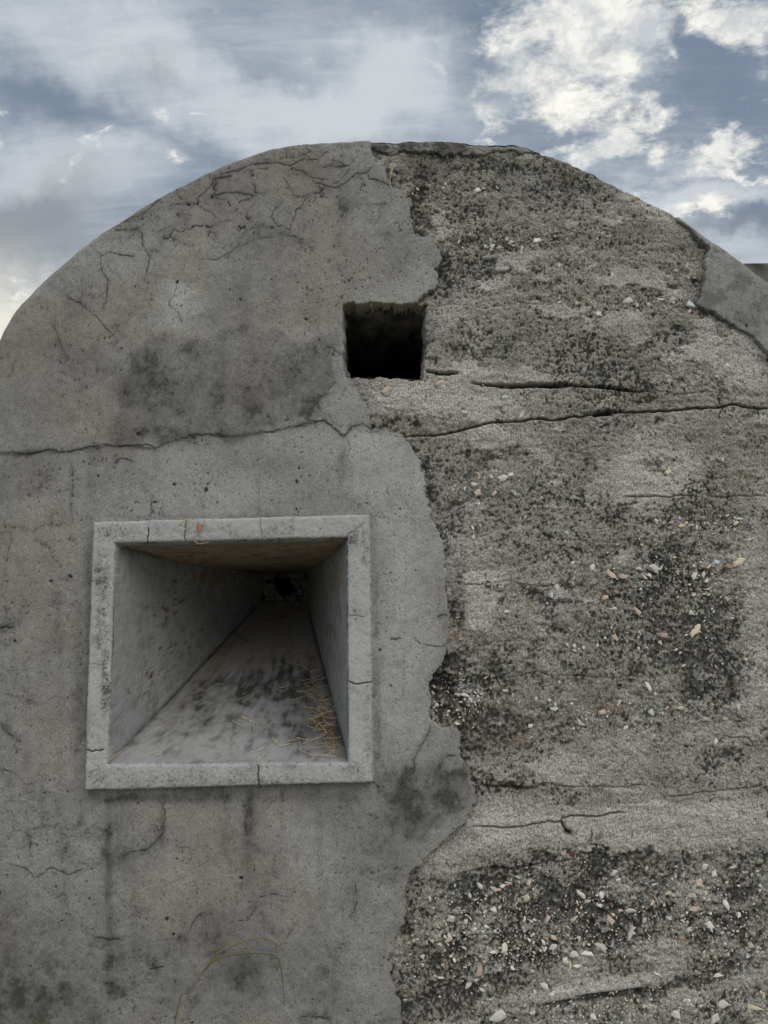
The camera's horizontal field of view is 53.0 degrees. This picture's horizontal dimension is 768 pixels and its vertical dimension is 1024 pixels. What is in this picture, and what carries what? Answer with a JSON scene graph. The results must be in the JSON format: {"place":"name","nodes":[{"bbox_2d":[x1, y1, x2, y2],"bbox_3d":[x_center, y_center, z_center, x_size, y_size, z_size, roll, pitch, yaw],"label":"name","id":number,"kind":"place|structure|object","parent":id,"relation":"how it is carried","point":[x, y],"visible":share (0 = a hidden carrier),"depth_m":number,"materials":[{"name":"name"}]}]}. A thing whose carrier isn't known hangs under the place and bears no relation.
{"place":"outdoors","nodes":[
{"label":"outdoors","id":0,"kind":"place"},
{"bbox_2d":[0,0,767,338],"label":"sky","id":1,"kind":"structure","parent":0,"point":[109,108],"materials":[{"name":"blue"}]},
{"bbox_3d":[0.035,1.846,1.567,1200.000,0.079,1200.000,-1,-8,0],"label":"ground","id":2,"kind":"structure","parent":0,"visible":0},
{"bbox_2d":[174,937,285,1023],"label":"grass plant","id":3,"kind":"object","parent":2,"relation":"on","point":[214,960],"depth_m":1.63,"materials":[{"name":"plant"}]},
{"bbox_2d":[0,141,767,1023],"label":"bunker","id":4,"kind":"object","parent":2,"relation":"on","point":[456,453],"visible":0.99,"depth_m":1.81,"materials":[{"name":"concrete"}]},
{"bbox_2d":[197,522,203,531],"bbox_3d":[-0.424,0.034,1.775,0.017,0.027,0.010,-1,-8,0],"label":"dry leaf","id":5,"kind":"object","parent":4,"relation":"attached to","point":[199,526],"visible":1,"depth_m":1.77,"materials":[{"name":"plant"}]},
{"bbox_2d":[298,662,344,757],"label":"straw litter","id":6,"kind":"object","parent":4,"relation":"on","point":[322,712],"visible":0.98,"depth_m":1.92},
{"bbox_2d":[389,164,393,185],"bbox_3d":[0.019,-0.842,1.924,0.015,0.060,0.002,-1,-8,0],"label":"dry stalk","id":7,"kind":"object","parent":4,"relation":"attached to","point":[391,168],"visible":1,"depth_m":1.93,"materials":[{"name":"plant"}]},
{"bbox_2d":[744,263,767,281],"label":"concrete block","id":8,"kind":"structure","parent":2,"relation":"on","point":[760,270],"depth_m":4.66,"materials":[{"name":"grey concrete"}]}
]}

